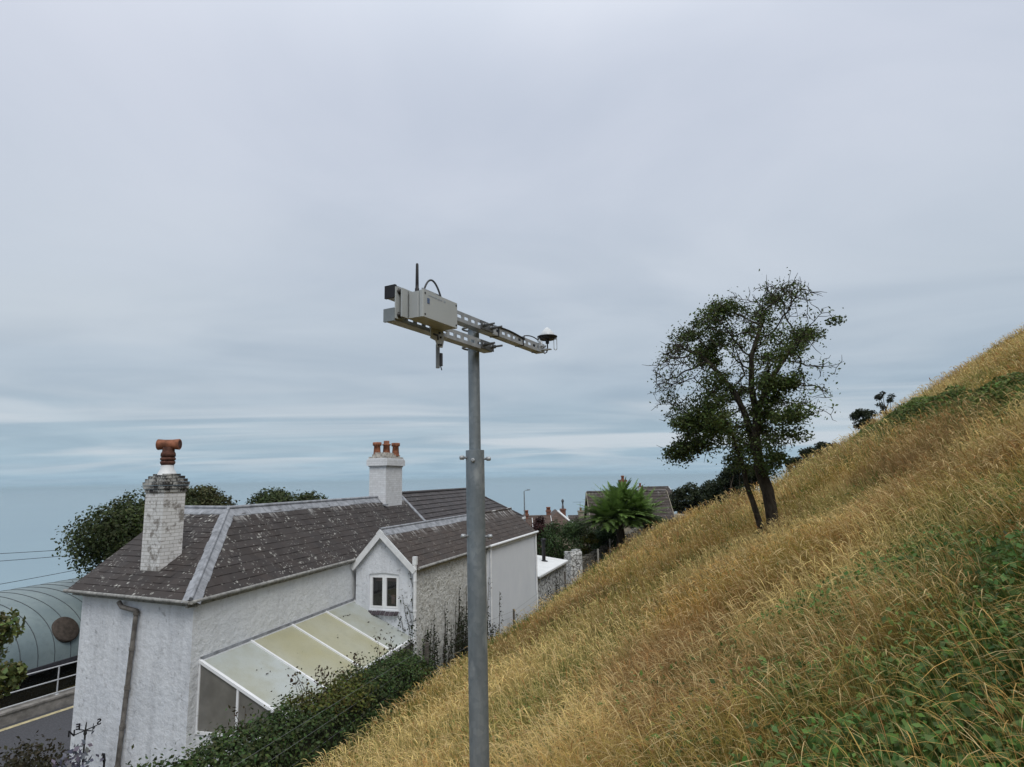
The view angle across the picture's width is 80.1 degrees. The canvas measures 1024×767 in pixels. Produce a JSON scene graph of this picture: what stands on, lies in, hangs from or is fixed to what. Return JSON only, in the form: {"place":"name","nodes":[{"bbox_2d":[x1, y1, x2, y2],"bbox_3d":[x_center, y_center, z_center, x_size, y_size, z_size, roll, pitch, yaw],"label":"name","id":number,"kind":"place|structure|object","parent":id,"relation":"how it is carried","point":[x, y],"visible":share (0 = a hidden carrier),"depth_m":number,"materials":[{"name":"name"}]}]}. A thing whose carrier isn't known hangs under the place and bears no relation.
{"place":"outdoors","nodes":[
{"label":"outdoors","id":0,"kind":"place"},
{"bbox_2d":[0,704,73,766],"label":"road","id":1,"kind":"structure","parent":0,"point":[49,727],"depth_m":18.75,"materials":[{"name":"grey asphalt"}]},
{"bbox_2d":[0,706,72,731],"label":"road marking","id":2,"kind":"object","parent":1,"relation":"on","point":[9,727],"depth_m":19.87,"materials":[{"name":"yellow paint"}]},
{"bbox_2d":[2,566,95,583],"bbox_3d":[-22.725,8.447,25.067,12.324,1.812,0.020,-1,-9,0],"label":"overhead wire","id":3,"kind":"object","parent":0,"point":[48,575],"visible":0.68,"depth_m":25.13,"materials":[{"name":"black plastic"}]},
{"bbox_2d":[4,552,104,560],"bbox_3d":[-22.902,7.372,25.235,12.558,0.549,0.020,-1,-9,0],"label":"overhead wire","id":4,"kind":"object","parent":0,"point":[48,557],"visible":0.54,"depth_m":25.24,"materials":[{"name":"black plastic"}]},
{"bbox_2d":[0,546,111,553],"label":"overhead wire","id":5,"kind":"object","parent":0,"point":[49,550],"visible":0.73,"depth_m":25.28,"materials":[{"name":"black plastic"}]},
{"bbox_2d":[0,474,784,590],"bbox_3d":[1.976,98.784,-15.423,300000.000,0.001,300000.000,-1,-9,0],"label":"sea","id":6,"kind":"structure","parent":0,"point":[31,520],"depth_m":3682.04,"materials":[{"name":"liquid"}]},
{"bbox_2d":[0,0,1023,488],"label":"sky","id":7,"kind":"structure","parent":0,"point":[209,209],"materials":[{"name":"grey"}]},
{"bbox_2d":[50,324,1023,766],"bbox_3d":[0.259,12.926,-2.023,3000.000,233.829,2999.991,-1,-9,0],"label":"ground","id":8,"kind":"structure","parent":0,"point":[642,602],"depth_m":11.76,"materials":[{"name":"yellow plant"}]},
{"bbox_2d":[0,607,27,698],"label":"young tree","id":9,"kind":"object","parent":8,"relation":"on","point":[12,674],"visible":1,"depth_m":9.93,"materials":[{"name":"green plant"}]},
{"bbox_2d":[0,728,68,766],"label":"brown shrub","id":10,"kind":"object","parent":8,"relation":"on","point":[16,761],"visible":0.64,"depth_m":15.12,"materials":[{"name":"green plant"}]},
{"bbox_2d":[0,688,74,726],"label":"kerb wall","id":11,"kind":"structure","parent":8,"relation":"on","point":[23,711],"depth_m":20.26,"materials":[{"name":"concrete"}]},
{"bbox_2d":[0,661,76,709],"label":"railing","id":12,"kind":"object","parent":11,"relation":"on","point":[57,680],"visible":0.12,"depth_m":20.84,"materials":[{"name":"white metal"}]},
{"bbox_2d":[0,577,82,708],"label":"barrel roofed building","id":13,"kind":"structure","parent":8,"relation":"on","point":[50,635],"depth_m":22.80,"materials":[{"name":"grey metal"}]},
{"bbox_2d":[51,725,103,766],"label":"grey shrub","id":14,"kind":"object","parent":8,"relation":"on","point":[76,757],"visible":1,"depth_m":12.54,"materials":[{"name":"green plant"}]},
{"bbox_2d":[68,718,100,763],"bbox_3d":[-9.123,8.553,12.859,0.424,2.605,0.577,1,-9,-16],"label":"weather vane","id":15,"kind":"object","parent":8,"relation":"on","point":[73,734],"visible":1,"depth_m":13.01,"materials":[{"name":"metal"}]},
{"bbox_2d":[101,753,105,766],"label":"standpipe","id":16,"kind":"object","parent":8,"relation":"on","point":[103,756],"visible":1,"depth_m":12.84,"materials":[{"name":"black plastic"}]},
{"bbox_2d":[50,485,209,581],"bbox_3d":[-15.453,8.286,26.152,7.175,7.717,5.968,-1,-9,0],"label":"broadleaf tree","id":17,"kind":"object","parent":8,"relation":"on","point":[119,526],"visible":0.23,"depth_m":24.82,"materials":[{"name":"green plant"}]},
{"bbox_2d":[178,483,240,505],"bbox_3d":[-14.729,8.519,27.922,3.633,7.787,3.247,-1,-9,0],"label":"broadleaf tree","id":18,"kind":"object","parent":8,"relation":"on","point":[217,498],"visible":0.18,"depth_m":28.25,"materials":[{"name":"green plant"}]},
{"bbox_2d":[245,486,327,504],"bbox_3d":[-11.912,9.218,32.079,4.318,7.563,3.882,-1,-9,0],"label":"broadleaf tree","id":19,"kind":"object","parent":8,"relation":"on","point":[276,496],"visible":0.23,"depth_m":32.01,"materials":[{"name":"green plant"}]},
{"bbox_2d":[125,633,448,766],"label":"ivy hedge","id":20,"kind":"object","parent":8,"relation":"on","point":[407,670],"visible":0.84,"depth_m":11.54,"materials":[{"name":"green plant"}]},
{"bbox_2d":[63,439,538,766],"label":"cottage","id":21,"kind":"structure","parent":8,"relation":"on","point":[190,614],"depth_m":15.12,"materials":[{"name":"paint"}]},
{"bbox_2d":[368,573,398,615],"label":"window","id":22,"kind":"structure","parent":21,"relation":"in","point":[384,587],"depth_m":19.07,"materials":[{"name":"white plastic"}]},
{"bbox_2d":[388,571,561,676],"bbox_3d":[-0.018,8.855,25.940,2.912,4.061,17.626,-6,-10,26],"label":"climbing ivy","id":23,"kind":"object","parent":21,"relation":"attached to","point":[457,644],"visible":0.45,"depth_m":20.16,"materials":[{"name":"green plant"}]},
{"bbox_2d":[233,539,611,766],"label":"wire fence","id":24,"kind":"object","parent":8,"relation":"on","point":[427,643],"visible":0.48,"depth_m":16.45,"materials":[{"name":"grey metal"}]},
{"bbox_2d":[383,284,540,766],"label":"instrument pole","id":25,"kind":"object","parent":8,"relation":"on","point":[476,536],"visible":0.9,"depth_m":2.44,"materials":[{"name":"metal"}]},
{"bbox_2d":[395,263,456,331],"bbox_3d":[-0.291,-0.305,2.167,0.091,0.199,0.276,-6,-10,29],"label":"logger box","id":26,"kind":"object","parent":25,"relation":"attached to","point":[424,306],"visible":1,"depth_m":2.09,"materials":[{"name":"grey plastic"}]},
{"bbox_2d":[430,327,445,369],"bbox_3d":[-0.272,-0.129,2.234,0.030,0.158,0.080,-6,-10,29],"label":"hanging sensor","id":27,"kind":"object","parent":25,"relation":"hanging from","point":[437,335],"visible":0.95,"depth_m":2.24,"materials":[{"name":"black plastic"}]},
{"bbox_2d":[537,327,556,353],"bbox_3d":[0.165,-0.221,3.093,0.109,0.150,0.177,-5,-10,21],"label":"domed antenna","id":28,"kind":"object","parent":25,"relation":"attached to","point":[547,335],"visible":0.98,"depth_m":3.10,"materials":[{"name":"plastic"}]},
{"bbox_2d":[524,489,529,520],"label":"street lamp","id":29,"kind":"object","parent":8,"relation":"on","point":[524,502],"visible":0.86,"depth_m":60.85,"materials":[{"name":"metal"}]},
{"bbox_2d":[523,510,532,525],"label":"distant house","id":30,"kind":"structure","parent":8,"relation":"on","point":[528,520],"depth_m":64.23,"materials":[{"name":"brown tile"}]},
{"bbox_2d":[528,507,551,547],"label":"brown roofed house","id":31,"kind":"structure","parent":8,"relation":"on","point":[547,516],"depth_m":72.28,"materials":[{"name":"tile"}]},
{"bbox_2d":[529,515,557,553],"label":"purple shrub","id":32,"kind":"object","parent":8,"relation":"on","point":[538,523],"visible":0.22,"depth_m":42.53,"materials":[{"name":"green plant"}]},
{"bbox_2d":[537,538,578,610],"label":"outhouse","id":33,"kind":"structure","parent":8,"relation":"on","point":[548,568],"depth_m":33.62,"materials":[{"name":"paint"}]},
{"bbox_2d":[535,519,586,558],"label":"green bush","id":34,"kind":"object","parent":8,"relation":"on","point":[555,549],"visible":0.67,"depth_m":41.41,"materials":[{"name":"green plant"}]},
{"bbox_2d":[551,499,578,557],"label":"hipped house","id":35,"kind":"structure","parent":8,"relation":"on","point":[558,515],"depth_m":75.50,"materials":[{"name":"brown tile"}]},
{"bbox_2d":[564,549,582,585],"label":"stone pier","id":36,"kind":"structure","parent":8,"relation":"on","point":[574,557],"depth_m":38.99,"materials":[{"name":"grey stone"}]},
{"bbox_2d":[567,508,585,546],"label":"terrace house","id":37,"kind":"structure","parent":8,"relation":"on","point":[571,517],"depth_m":81.93,"materials":[{"name":"stone"}]},
{"bbox_2d":[578,533,598,554],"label":"bush","id":38,"kind":"object","parent":8,"relation":"on","point":[589,540],"visible":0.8,"depth_m":42.12,"materials":[{"name":"green plant"}]},
{"bbox_2d":[561,517,615,555],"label":"dark bush","id":39,"kind":"object","parent":8,"relation":"on","point":[585,532],"visible":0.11,"depth_m":48.14,"materials":[{"name":"green plant"}]},
{"bbox_2d":[585,527,625,552],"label":"clipped hedge","id":40,"kind":"object","parent":8,"relation":"on","point":[604,536],"visible":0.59,"depth_m":43.27,"materials":[{"name":"green plant"}]},
{"bbox_2d":[582,526,643,575],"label":"rubble wall","id":41,"kind":"structure","parent":8,"relation":"on","point":[588,561],"depth_m":42.03,"materials":[{"name":"stone"}]},
{"bbox_2d":[575,477,669,549],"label":"palm","id":42,"kind":"object","parent":8,"relation":"on","point":[628,507],"visible":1,"depth_m":41.48,"materials":[{"name":"green plant"}]},
{"bbox_2d":[584,476,686,549],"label":"slate house","id":43,"kind":"structure","parent":8,"relation":"on","point":[666,503],"depth_m":56.08,"materials":[{"name":"stone"}]},
{"bbox_2d":[630,516,662,530],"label":"dark bush","id":44,"kind":"object","parent":8,"relation":"on","point":[645,526],"visible":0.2,"depth_m":48.69,"materials":[{"name":"green plant"}]},
{"bbox_2d":[638,483,671,496],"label":"distant house","id":45,"kind":"structure","parent":8,"relation":"on","point":[667,488],"depth_m":80.48,"materials":[{"name":"stone"}]},
{"bbox_2d":[343,359,1023,766],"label":"meadow weeds","id":46,"kind":"object","parent":8,"relation":"on","point":[923,733],"visible":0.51,"depth_m":2.85,"materials":[{"name":"green plant"}]},
{"bbox_2d":[668,482,701,514],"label":"dark tree","id":47,"kind":"object","parent":8,"relation":"on","point":[681,501],"visible":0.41,"depth_m":60.11,"materials":[{"name":"green plant"}]},
{"bbox_2d":[695,478,731,512],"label":"dark tree","id":48,"kind":"object","parent":8,"relation":"on","point":[708,490],"visible":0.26,"depth_m":56.13,"materials":[{"name":"green plant"}]},
{"bbox_2d":[715,462,757,502],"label":"dark tree","id":49,"kind":"object","parent":8,"relation":"on","point":[725,479],"visible":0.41,"depth_m":54.13,"materials":[{"name":"green plant"}]},
{"bbox_2d":[646,267,846,534],"bbox_3d":[4.355,0.404,11.463,3.584,5.014,3.481,-1,-9,0],"label":"hawthorn tree","id":50,"kind":"object","parent":8,"relation":"on","point":[706,421],"visible":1,"depth_m":11.02,"materials":[{"name":"green plant"}]},
{"bbox_2d":[784,456,802,474],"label":"skyline tree","id":51,"kind":"object","parent":8,"relation":"on","point":[789,464],"visible":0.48,"depth_m":55.27,"materials":[{"name":"green plant"}]},
{"bbox_2d":[797,446,818,469],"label":"skyline tree","id":52,"kind":"object","parent":8,"relation":"on","point":[807,451],"visible":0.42,"depth_m":53.36,"materials":[{"name":"green plant"}]},
{"bbox_2d":[813,441,835,456],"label":"skyline tree","id":53,"kind":"object","parent":8,"relation":"on","point":[819,444],"visible":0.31,"depth_m":51.45,"materials":[{"name":"green plant"}]},
{"bbox_2d":[848,408,878,429],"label":"skyline tree","id":54,"kind":"object","parent":8,"relation":"on","point":[856,415],"visible":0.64,"depth_m":49.82,"materials":[{"name":"green plant"}]},
{"bbox_2d":[873,391,895,415],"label":"skyline tree","id":55,"kind":"object","parent":8,"relation":"on","point":[879,396],"visible":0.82,"depth_m":50.23,"materials":[{"name":"green plant"}]},
{"bbox_2d":[830,372,1023,459],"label":"bramble thicket","id":56,"kind":"object","parent":8,"relation":"on","point":[907,408],"visible":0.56,"depth_m":14.15,"materials":[{"name":"green plant"}]}
]}

